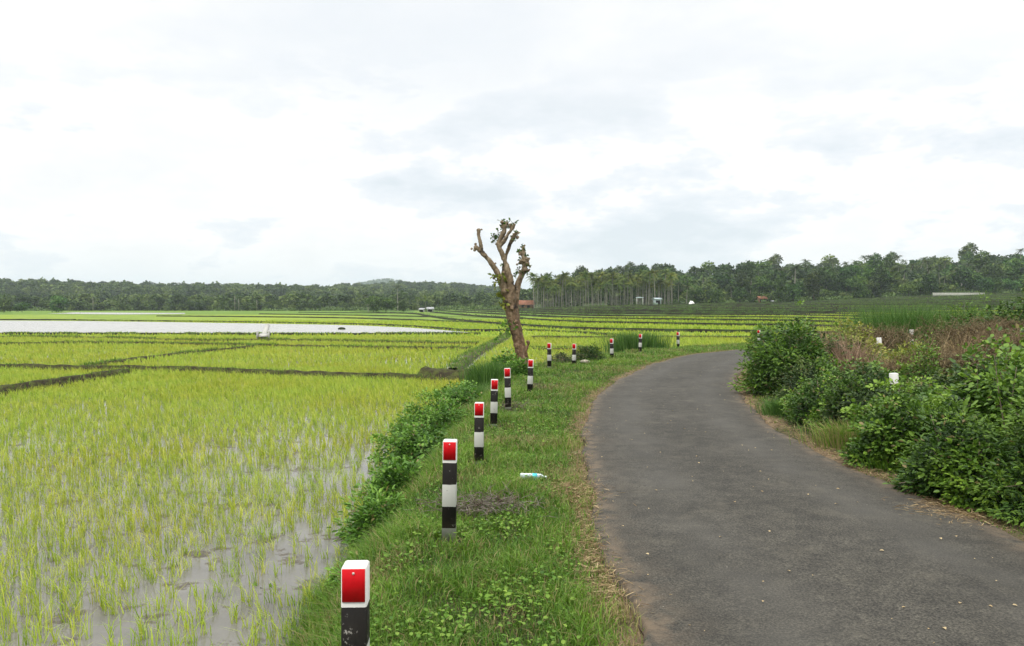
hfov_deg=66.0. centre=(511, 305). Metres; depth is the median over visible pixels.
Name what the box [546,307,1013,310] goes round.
terrace bank
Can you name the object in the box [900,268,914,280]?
coconut palm
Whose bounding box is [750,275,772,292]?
broadleaf tree
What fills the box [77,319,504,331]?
earth bund
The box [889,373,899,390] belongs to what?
striped post
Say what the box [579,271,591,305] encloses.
areca palm
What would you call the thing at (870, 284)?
broadleaf tree
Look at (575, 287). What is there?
areca palm
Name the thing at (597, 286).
areca palm
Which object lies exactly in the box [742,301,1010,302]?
terrace bank
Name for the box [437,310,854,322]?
terrace bank
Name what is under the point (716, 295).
broadleaf tree
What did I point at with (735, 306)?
terrace bank
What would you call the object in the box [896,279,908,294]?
coconut palm
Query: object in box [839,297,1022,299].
terrace bank
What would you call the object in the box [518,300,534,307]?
hut
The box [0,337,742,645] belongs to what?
paddy water
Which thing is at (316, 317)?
earth bund
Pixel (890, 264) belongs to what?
broadleaf tree
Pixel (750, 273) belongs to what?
broadleaf tree
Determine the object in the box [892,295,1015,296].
terrace bank
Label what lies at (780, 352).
leafy bush
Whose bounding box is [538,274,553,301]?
broadleaf tree
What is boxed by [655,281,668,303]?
areca palm
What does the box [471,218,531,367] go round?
pruned tree
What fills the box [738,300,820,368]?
leafy bush
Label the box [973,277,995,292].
broadleaf tree
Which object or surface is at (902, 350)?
shrub
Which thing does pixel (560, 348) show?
earth bund
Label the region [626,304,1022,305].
terrace bank
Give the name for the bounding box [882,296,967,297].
terrace bank
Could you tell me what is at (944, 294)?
boundary wall
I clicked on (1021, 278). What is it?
broadleaf tree
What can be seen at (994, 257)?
broadleaf tree
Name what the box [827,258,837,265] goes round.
coconut palm
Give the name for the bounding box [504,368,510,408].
striped post
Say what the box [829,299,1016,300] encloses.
terrace bank
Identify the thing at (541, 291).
areca palm
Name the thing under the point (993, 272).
broadleaf tree
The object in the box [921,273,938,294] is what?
broadleaf tree
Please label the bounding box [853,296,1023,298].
terrace bank
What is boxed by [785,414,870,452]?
tall grass clump
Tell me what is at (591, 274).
areca palm
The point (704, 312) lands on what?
terrace bank
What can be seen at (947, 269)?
broadleaf tree
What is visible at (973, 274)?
broadleaf tree
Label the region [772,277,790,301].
broadleaf tree
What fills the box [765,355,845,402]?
leafy bush
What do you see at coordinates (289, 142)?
sky
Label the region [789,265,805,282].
coconut palm
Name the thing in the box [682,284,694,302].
coconut palm
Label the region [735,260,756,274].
broadleaf tree
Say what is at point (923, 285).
broadleaf tree
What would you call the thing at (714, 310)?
terrace bank
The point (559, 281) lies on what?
areca palm
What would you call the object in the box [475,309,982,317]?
terrace bank
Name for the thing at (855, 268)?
broadleaf tree
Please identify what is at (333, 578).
weed plant
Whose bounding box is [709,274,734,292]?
broadleaf tree
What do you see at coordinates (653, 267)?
broadleaf tree
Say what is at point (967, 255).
broadleaf tree
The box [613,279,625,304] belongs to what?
areca palm
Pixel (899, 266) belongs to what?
coconut palm
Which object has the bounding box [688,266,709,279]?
broadleaf tree
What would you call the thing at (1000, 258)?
broadleaf tree
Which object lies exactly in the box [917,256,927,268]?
coconut palm
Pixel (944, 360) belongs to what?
dry bush
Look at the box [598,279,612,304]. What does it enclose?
areca palm
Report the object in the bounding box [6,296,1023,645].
ground
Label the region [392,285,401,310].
coconut palm
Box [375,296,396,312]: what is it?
broadleaf tree
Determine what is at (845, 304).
terrace bank
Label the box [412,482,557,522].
twig heap
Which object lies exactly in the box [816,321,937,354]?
dry bush
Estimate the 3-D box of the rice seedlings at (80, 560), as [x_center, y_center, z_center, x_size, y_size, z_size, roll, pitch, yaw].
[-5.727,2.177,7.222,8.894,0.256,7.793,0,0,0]
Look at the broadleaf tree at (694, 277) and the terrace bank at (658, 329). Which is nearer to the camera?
the terrace bank at (658, 329)
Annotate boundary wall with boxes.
[933,293,984,295]
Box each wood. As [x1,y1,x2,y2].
[0,259,1022,310]
[351,278,403,285]
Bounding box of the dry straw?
[516,349,1022,611]
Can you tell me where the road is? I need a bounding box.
[580,349,1023,645]
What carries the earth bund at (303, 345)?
on the ground at (818, 450)
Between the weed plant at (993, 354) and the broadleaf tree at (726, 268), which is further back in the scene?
the broadleaf tree at (726, 268)
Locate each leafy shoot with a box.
[909,330,942,379]
[957,342,1014,378]
[962,323,1023,414]
[977,340,1023,448]
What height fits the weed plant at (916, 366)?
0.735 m
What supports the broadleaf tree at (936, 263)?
on the ground at (818, 450)
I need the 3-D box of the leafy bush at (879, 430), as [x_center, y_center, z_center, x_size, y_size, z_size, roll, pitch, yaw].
[4.310,1.298,8.904,1.261,1.065,1.103,0,0,0]
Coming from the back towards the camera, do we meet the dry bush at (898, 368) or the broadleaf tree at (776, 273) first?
the broadleaf tree at (776, 273)
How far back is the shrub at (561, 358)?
24.74 m
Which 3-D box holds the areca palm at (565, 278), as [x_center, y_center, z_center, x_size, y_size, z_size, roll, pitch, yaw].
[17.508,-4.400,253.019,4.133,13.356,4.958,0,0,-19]
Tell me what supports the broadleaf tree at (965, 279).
on the ground at (818, 450)
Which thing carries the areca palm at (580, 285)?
on the ground at (818, 450)
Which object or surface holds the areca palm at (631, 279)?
on the ground at (818, 450)
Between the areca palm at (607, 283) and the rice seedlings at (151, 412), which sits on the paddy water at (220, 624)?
the rice seedlings at (151, 412)
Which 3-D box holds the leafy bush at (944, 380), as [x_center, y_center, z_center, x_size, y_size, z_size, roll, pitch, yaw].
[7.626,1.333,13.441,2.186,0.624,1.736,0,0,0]
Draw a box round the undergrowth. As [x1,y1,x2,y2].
[751,347,973,459]
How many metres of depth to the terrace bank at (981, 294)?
233.46 m
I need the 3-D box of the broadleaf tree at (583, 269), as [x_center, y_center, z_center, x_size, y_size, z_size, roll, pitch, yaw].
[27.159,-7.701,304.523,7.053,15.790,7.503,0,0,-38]
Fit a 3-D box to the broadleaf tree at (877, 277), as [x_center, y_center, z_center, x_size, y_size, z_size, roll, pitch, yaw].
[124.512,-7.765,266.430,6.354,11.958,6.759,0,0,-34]
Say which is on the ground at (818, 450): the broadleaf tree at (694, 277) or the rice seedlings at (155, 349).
the broadleaf tree at (694, 277)
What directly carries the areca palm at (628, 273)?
on the ground at (818, 450)
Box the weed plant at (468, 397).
[429,380,482,413]
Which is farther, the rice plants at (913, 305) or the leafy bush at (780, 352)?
the rice plants at (913, 305)
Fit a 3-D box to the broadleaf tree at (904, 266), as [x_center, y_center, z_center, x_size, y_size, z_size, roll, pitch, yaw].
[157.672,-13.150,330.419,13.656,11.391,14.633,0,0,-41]
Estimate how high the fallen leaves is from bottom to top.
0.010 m
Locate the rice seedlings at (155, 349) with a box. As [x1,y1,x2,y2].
[0,333,827,365]
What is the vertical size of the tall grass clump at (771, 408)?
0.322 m
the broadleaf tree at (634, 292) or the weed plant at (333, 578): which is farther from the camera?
the broadleaf tree at (634, 292)
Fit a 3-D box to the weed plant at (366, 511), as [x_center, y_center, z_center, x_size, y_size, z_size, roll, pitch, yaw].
[-1.312,1.999,7.698,0.948,0.627,0.968,0,0,-40]
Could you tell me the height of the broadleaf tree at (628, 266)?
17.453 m
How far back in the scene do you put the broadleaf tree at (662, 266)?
374.58 m
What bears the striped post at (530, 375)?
on the ground at (818, 450)
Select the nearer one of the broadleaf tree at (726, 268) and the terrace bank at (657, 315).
the terrace bank at (657, 315)
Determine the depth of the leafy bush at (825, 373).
12.31 m
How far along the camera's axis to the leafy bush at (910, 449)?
8.60 m
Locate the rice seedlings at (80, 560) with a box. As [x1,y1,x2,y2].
[0,458,383,645]
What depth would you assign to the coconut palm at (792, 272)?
303.96 m
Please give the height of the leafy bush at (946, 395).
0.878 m
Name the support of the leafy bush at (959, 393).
on the ground at (818, 450)
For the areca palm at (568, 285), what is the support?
on the ground at (818, 450)
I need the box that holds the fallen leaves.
[601,362,1016,642]
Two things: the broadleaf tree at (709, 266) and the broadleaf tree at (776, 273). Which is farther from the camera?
the broadleaf tree at (709, 266)
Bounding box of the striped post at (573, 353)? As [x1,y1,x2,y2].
[572,344,575,364]
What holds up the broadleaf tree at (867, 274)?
on the ground at (818, 450)
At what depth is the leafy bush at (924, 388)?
11.39 m
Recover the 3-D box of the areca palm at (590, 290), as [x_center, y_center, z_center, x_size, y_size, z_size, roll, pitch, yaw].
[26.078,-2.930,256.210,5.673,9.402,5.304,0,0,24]
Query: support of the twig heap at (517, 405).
on the ground at (818, 450)
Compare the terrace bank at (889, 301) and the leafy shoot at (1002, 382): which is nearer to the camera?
the leafy shoot at (1002, 382)
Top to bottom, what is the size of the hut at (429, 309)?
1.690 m
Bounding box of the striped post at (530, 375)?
[527,359,533,392]
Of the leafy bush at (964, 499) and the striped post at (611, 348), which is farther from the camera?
the striped post at (611, 348)
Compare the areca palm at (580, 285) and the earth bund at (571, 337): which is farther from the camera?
the areca palm at (580, 285)
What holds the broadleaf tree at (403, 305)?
on the ground at (818, 450)
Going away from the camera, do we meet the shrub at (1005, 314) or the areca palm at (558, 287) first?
the shrub at (1005, 314)
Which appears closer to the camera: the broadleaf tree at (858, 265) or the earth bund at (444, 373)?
the earth bund at (444, 373)
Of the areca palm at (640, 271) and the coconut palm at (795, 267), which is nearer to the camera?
the areca palm at (640, 271)
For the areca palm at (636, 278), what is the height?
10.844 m
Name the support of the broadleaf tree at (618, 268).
on the ground at (818, 450)
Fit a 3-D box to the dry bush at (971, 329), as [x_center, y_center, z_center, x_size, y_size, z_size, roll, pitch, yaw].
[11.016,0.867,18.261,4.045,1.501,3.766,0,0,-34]
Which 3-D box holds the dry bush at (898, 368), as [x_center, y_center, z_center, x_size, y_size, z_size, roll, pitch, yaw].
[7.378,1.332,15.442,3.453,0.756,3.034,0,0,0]
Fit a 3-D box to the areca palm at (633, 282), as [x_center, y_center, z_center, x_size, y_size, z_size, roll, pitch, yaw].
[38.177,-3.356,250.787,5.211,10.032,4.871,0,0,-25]
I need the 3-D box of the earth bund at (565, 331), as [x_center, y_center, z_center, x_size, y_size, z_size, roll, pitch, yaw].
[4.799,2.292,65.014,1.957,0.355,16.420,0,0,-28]
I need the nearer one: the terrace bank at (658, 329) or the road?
the road
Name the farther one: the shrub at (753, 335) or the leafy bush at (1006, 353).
the shrub at (753, 335)
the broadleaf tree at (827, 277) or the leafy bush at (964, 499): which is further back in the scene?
the broadleaf tree at (827, 277)
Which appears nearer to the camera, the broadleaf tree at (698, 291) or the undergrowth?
the undergrowth
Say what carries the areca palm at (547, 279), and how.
on the ground at (818, 450)
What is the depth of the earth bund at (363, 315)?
171.21 m
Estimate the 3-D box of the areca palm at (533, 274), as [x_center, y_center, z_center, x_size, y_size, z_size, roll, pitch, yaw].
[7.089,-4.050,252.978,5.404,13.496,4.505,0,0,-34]
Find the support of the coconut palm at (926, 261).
on the ground at (818, 450)
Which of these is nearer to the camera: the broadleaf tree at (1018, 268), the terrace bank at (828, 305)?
the terrace bank at (828, 305)
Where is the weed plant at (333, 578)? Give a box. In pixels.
[323,551,367,592]
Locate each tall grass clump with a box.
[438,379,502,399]
[451,357,520,388]
[594,329,682,353]
[749,395,792,417]
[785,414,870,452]
[787,301,1022,344]
[829,298,971,343]
[841,446,907,472]
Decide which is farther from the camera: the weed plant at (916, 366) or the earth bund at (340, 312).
the earth bund at (340, 312)
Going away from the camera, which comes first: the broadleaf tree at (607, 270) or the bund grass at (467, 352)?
the bund grass at (467, 352)
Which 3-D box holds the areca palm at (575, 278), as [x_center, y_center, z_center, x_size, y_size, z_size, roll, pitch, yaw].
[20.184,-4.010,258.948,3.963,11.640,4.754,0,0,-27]
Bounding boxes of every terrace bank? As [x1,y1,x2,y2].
[390,312,835,333]
[425,311,873,327]
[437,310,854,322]
[456,309,1017,320]
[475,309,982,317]
[501,309,1013,315]
[519,308,1011,313]
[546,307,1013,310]
[547,308,1023,311]
[562,306,1011,308]
[579,306,1015,307]
[589,305,1022,306]
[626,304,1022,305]
[641,303,1023,304]
[697,302,953,303]
[705,302,1023,303]
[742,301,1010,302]
[788,299,1020,301]
[817,298,1017,300]
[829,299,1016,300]
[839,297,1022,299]
[845,300,1021,301]
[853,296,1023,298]
[860,298,975,299]
[864,297,977,298]
[878,295,1021,297]
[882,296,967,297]
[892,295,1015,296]
[921,294,1016,295]
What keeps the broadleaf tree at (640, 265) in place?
on the ground at (818, 450)
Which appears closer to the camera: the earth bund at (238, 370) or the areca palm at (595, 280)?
the earth bund at (238, 370)
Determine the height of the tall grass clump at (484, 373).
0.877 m
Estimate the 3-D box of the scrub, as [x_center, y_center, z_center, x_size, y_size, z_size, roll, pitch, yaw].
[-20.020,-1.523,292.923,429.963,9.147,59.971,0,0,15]
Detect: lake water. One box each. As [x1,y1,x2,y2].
[0,321,467,332]
[50,312,184,313]
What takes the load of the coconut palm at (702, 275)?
on the ground at (818, 450)
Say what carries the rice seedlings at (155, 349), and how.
on the paddy water at (220, 624)
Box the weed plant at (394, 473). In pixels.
[351,451,427,505]
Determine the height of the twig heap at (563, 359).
0.501 m
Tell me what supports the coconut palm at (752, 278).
on the ground at (818, 450)
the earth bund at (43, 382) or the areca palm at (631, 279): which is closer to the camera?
the earth bund at (43, 382)
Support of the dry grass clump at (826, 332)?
on the ground at (818, 450)
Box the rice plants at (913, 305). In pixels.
[403,292,1023,330]
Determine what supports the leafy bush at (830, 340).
on the ground at (818, 450)
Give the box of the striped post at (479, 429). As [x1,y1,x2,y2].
[474,402,483,463]
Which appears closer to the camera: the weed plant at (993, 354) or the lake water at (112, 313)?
the weed plant at (993, 354)
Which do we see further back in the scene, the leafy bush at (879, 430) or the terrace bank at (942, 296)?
the terrace bank at (942, 296)
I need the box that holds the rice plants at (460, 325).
[0,308,1021,335]
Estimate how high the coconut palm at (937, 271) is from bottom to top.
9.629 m
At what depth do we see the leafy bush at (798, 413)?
11.86 m
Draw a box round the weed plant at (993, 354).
[966,347,1014,370]
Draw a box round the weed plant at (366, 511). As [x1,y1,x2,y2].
[327,476,413,549]
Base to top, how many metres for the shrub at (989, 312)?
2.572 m
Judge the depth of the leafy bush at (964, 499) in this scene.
6.97 m
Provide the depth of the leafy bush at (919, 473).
7.31 m
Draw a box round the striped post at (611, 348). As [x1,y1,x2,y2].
[610,339,613,356]
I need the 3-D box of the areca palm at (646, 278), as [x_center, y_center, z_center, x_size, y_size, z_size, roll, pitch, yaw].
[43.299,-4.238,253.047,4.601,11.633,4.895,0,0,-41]
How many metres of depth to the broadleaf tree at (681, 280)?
272.98 m
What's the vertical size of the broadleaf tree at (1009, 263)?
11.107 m
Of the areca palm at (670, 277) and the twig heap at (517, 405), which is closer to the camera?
the twig heap at (517, 405)
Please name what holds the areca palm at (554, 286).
on the ground at (818, 450)
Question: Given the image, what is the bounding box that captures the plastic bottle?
[520,473,546,479]
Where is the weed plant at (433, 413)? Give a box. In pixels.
[383,387,473,447]
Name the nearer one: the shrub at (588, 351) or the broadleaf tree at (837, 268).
the shrub at (588, 351)
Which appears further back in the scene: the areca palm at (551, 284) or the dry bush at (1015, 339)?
the areca palm at (551, 284)
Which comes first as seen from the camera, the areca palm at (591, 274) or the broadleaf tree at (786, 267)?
the areca palm at (591, 274)
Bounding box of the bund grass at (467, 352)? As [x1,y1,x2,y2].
[0,328,745,388]
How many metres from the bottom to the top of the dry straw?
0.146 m
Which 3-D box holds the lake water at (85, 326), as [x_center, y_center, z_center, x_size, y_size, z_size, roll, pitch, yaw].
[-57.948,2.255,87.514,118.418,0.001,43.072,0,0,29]
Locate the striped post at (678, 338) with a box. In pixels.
[677,332,679,347]
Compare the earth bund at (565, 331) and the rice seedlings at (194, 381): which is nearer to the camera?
the rice seedlings at (194, 381)
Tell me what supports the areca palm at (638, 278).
on the ground at (818, 450)
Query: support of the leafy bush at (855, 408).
on the ground at (818, 450)
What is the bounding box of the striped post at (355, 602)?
[341,560,369,645]
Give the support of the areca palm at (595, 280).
on the ground at (818, 450)
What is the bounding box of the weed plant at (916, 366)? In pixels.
[895,355,947,384]
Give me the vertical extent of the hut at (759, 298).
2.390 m
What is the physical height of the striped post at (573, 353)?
0.790 m
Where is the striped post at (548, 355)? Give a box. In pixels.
[547,343,550,367]
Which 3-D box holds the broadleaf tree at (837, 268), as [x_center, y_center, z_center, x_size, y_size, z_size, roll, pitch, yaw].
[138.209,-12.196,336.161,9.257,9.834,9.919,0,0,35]
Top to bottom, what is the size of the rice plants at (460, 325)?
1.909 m
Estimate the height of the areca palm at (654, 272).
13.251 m
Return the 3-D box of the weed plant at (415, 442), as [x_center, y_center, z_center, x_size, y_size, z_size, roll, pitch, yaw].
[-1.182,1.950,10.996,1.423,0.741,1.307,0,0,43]
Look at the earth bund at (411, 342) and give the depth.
49.39 m
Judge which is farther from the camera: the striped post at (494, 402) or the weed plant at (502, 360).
the weed plant at (502, 360)
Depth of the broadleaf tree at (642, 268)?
340.14 m
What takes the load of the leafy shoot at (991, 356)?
on the ground at (818, 450)
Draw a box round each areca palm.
[526,272,538,307]
[530,278,540,307]
[533,277,545,304]
[535,280,548,306]
[538,280,549,290]
[543,276,551,306]
[546,280,554,306]
[546,284,560,306]
[550,284,562,306]
[552,280,564,305]
[556,275,563,299]
[557,273,569,306]
[560,271,570,305]
[560,282,573,305]
[566,278,575,305]
[567,285,582,292]
[571,276,579,305]
[577,282,586,305]
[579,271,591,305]
[581,274,590,305]
[584,282,597,304]
[586,272,599,304]
[589,276,600,285]
[592,284,604,304]
[597,272,607,304]
[598,276,608,304]
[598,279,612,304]
[608,271,619,295]
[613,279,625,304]
[614,282,626,304]
[619,273,628,304]
[623,270,632,299]
[624,278,635,304]
[625,279,639,303]
[632,273,642,285]
[635,269,647,303]
[635,277,641,304]
[636,280,649,304]
[640,274,653,304]
[643,269,652,304]
[647,269,660,297]
[647,283,657,290]
[652,278,665,297]
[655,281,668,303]
[660,269,673,303]
[662,281,675,303]
[666,273,677,303]
[666,275,674,297]
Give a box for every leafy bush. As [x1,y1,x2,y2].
[727,314,837,394]
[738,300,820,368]
[763,321,860,375]
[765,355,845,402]
[777,354,869,415]
[779,375,842,422]
[803,373,881,428]
[814,365,923,426]
[829,357,913,391]
[837,375,939,470]
[840,379,944,433]
[878,393,955,463]
[882,390,1021,503]
[905,379,955,407]
[906,364,979,393]
[924,427,1023,515]
[925,323,1023,434]
[931,385,961,406]
[943,337,1023,448]
[965,403,1023,525]
[973,352,1023,383]
[996,388,1023,508]
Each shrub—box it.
[544,351,576,362]
[570,342,609,360]
[748,321,776,342]
[826,316,890,360]
[882,340,946,365]
[927,290,1003,326]
[936,296,1023,346]
[983,300,1023,328]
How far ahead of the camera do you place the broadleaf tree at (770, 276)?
275.56 m
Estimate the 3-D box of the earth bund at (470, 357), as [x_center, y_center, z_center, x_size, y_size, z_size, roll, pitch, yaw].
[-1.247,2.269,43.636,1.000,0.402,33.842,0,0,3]
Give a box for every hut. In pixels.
[426,307,433,311]
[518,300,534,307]
[652,298,661,304]
[755,296,767,301]
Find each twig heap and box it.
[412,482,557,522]
[466,398,547,408]
[538,352,585,362]
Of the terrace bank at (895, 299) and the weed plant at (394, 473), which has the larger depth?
the terrace bank at (895, 299)
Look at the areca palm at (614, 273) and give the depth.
251.47 m
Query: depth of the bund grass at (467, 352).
44.11 m
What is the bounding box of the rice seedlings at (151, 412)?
[0,392,437,469]
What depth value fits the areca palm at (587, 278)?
250.85 m
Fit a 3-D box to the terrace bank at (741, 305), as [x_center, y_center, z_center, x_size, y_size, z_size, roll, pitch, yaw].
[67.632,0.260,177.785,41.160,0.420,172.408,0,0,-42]
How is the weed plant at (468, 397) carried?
on the ground at (818, 450)
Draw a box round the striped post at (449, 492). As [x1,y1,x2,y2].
[442,439,456,540]
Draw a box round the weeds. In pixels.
[741,342,1023,538]
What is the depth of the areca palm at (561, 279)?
254.56 m
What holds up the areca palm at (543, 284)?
on the ground at (818, 450)
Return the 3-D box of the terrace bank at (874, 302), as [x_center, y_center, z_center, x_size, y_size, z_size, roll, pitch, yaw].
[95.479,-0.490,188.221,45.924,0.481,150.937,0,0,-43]
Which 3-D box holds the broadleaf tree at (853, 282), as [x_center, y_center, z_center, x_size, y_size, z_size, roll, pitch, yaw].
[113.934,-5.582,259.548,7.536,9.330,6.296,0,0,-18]
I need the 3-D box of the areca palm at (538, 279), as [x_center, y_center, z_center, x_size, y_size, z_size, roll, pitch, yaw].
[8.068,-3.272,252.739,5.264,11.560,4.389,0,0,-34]
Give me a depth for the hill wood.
2427.44 m
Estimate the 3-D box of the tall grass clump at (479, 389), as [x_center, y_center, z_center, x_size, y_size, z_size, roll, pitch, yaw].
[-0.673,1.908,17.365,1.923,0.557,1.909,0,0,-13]
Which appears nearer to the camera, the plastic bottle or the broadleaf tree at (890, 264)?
the plastic bottle
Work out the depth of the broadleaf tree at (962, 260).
335.91 m
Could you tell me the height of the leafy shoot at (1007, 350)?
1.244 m
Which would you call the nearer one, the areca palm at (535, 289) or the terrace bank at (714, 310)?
the terrace bank at (714, 310)
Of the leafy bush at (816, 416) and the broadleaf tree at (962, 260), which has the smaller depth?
the leafy bush at (816, 416)
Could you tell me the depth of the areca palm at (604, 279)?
252.97 m
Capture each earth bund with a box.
[0,319,75,319]
[0,336,476,344]
[0,341,470,349]
[0,363,431,380]
[0,368,130,396]
[1,332,480,334]
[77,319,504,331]
[88,344,261,364]
[157,315,482,322]
[259,313,489,317]
[298,312,399,313]
[418,366,470,381]
[448,335,510,368]
[522,329,621,335]
[532,335,777,338]
[535,347,601,350]
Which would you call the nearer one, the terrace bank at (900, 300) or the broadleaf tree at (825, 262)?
the terrace bank at (900, 300)
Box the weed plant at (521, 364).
[500,356,542,376]
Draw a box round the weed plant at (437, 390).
[413,382,464,399]
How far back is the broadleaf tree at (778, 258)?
401.03 m
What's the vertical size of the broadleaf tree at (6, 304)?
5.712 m
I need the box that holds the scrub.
[5,288,1021,310]
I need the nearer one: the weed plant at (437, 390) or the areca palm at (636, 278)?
the weed plant at (437, 390)
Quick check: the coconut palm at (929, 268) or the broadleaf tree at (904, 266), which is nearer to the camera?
the coconut palm at (929, 268)
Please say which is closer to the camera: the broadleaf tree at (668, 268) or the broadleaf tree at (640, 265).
the broadleaf tree at (668, 268)
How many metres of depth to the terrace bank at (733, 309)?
156.48 m
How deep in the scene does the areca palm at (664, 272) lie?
255.19 m
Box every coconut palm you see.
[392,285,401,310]
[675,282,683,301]
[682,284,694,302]
[696,271,704,280]
[746,276,755,296]
[786,268,802,277]
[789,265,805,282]
[797,262,812,271]
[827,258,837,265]
[889,264,905,270]
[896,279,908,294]
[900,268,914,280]
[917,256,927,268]
[919,259,933,270]
[923,267,934,272]
[932,269,946,282]
[959,262,977,268]
[1016,248,1023,258]
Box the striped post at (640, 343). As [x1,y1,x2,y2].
[638,334,641,351]
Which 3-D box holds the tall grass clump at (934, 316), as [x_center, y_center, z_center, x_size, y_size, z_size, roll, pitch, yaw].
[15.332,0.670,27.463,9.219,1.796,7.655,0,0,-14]
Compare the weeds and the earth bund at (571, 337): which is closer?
the weeds
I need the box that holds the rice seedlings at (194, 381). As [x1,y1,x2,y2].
[0,359,540,400]
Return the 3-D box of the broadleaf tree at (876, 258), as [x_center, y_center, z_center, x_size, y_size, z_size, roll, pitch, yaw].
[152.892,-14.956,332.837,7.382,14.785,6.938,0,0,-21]
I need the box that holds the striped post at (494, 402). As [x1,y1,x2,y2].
[490,379,497,425]
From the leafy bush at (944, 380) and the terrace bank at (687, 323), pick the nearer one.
the leafy bush at (944, 380)
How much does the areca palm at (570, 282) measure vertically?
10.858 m
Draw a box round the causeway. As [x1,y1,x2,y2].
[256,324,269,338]
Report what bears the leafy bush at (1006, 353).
on the ground at (818, 450)
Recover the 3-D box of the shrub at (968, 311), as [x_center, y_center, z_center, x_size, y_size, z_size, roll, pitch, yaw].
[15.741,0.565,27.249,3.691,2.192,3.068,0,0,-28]
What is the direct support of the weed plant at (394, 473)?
on the ground at (818, 450)
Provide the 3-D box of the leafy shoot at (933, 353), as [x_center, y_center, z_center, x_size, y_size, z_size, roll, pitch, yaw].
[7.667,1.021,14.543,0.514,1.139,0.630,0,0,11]
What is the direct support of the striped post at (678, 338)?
on the ground at (818, 450)
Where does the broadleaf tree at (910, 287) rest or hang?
on the ground at (818, 450)
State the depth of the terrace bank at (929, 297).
212.60 m
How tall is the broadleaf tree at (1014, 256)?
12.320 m
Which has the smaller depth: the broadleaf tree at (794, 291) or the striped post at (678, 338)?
the striped post at (678, 338)
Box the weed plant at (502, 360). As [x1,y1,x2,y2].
[486,344,522,368]
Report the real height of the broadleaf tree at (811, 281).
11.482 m
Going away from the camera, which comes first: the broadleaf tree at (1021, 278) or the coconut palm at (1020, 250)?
the broadleaf tree at (1021, 278)
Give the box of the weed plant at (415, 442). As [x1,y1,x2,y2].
[364,419,452,466]
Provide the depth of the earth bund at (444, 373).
23.89 m
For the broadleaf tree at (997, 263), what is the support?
on the ground at (818, 450)
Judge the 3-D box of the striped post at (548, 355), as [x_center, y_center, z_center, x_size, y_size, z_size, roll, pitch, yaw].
[1.065,1.475,22.487,0.104,0.790,0.112,0,2,14]
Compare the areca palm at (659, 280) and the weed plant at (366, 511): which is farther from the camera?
the areca palm at (659, 280)
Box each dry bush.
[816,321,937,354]
[829,353,950,378]
[855,342,1011,376]
[892,314,1023,356]
[938,328,1023,368]
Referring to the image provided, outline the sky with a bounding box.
[0,0,1023,289]
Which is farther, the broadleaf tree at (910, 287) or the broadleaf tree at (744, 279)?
the broadleaf tree at (744, 279)
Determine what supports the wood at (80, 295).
on the ground at (818, 450)
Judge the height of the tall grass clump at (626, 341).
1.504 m
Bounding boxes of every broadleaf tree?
[0,299,13,311]
[13,302,31,311]
[49,295,69,311]
[364,295,380,311]
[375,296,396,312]
[397,301,407,311]
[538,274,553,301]
[574,265,589,284]
[595,266,617,278]
[613,265,625,275]
[623,261,634,271]
[628,276,656,303]
[630,263,649,275]
[633,265,648,274]
[651,263,657,270]
[655,263,676,274]
[659,267,674,277]
[669,274,692,296]
[674,272,700,284]
[676,270,690,275]
[687,284,704,303]
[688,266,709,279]
[700,260,715,274]
[708,288,723,302]
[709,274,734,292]
[712,263,734,276]
[733,271,751,292]
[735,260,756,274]
[741,267,758,290]
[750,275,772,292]
[753,259,773,274]
[756,273,786,292]
[765,270,787,284]
[766,253,783,267]
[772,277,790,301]
[781,263,796,272]
[782,283,801,300]
[784,265,809,279]
[793,281,806,296]
[803,270,822,299]
[810,266,838,291]
[820,254,839,266]
[833,266,844,275]
[836,269,856,292]
[837,264,861,291]
[845,274,869,297]
[847,260,867,272]
[862,263,892,283]
[863,280,879,297]
[866,253,883,264]
[870,265,888,291]
[879,260,905,270]
[882,258,897,271]
[883,251,898,262]
[886,270,903,285]
[897,281,921,295]
[908,259,920,266]
[915,255,938,264]
[917,281,927,294]
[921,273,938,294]
[931,255,952,270]
[942,264,964,286]
[955,266,974,288]
[957,242,978,259]
[958,259,968,267]
[960,251,973,261]
[962,270,983,289]
[968,250,993,270]
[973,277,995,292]
[980,264,1003,277]
[982,255,997,262]
[986,260,1008,269]
[996,254,1022,262]
[1002,258,1014,268]
[1002,277,1021,289]
[1003,258,1023,278]
[1008,253,1023,258]
[1018,274,1023,287]
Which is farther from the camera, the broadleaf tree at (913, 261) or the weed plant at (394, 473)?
the broadleaf tree at (913, 261)
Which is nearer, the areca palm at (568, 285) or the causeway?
the causeway
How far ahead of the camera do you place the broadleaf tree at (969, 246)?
374.91 m
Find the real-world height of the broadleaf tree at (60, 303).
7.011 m
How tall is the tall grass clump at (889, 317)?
2.021 m
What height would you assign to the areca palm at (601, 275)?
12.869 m
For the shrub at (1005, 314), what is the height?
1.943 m
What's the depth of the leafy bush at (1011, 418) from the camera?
6.77 m
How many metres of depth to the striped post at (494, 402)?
11.74 m
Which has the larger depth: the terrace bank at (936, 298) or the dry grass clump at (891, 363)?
the terrace bank at (936, 298)
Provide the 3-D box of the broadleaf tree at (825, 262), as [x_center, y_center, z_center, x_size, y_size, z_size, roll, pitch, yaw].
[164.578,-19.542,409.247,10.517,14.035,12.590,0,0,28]
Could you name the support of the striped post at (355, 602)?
on the ground at (818, 450)
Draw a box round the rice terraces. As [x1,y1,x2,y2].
[0,309,834,336]
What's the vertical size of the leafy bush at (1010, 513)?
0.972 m
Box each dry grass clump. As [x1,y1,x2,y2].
[788,321,858,347]
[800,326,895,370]
[840,350,943,375]
[912,322,1019,354]
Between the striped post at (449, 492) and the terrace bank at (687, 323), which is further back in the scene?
the terrace bank at (687, 323)
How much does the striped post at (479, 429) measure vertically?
0.790 m
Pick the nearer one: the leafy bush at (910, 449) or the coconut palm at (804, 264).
the leafy bush at (910, 449)

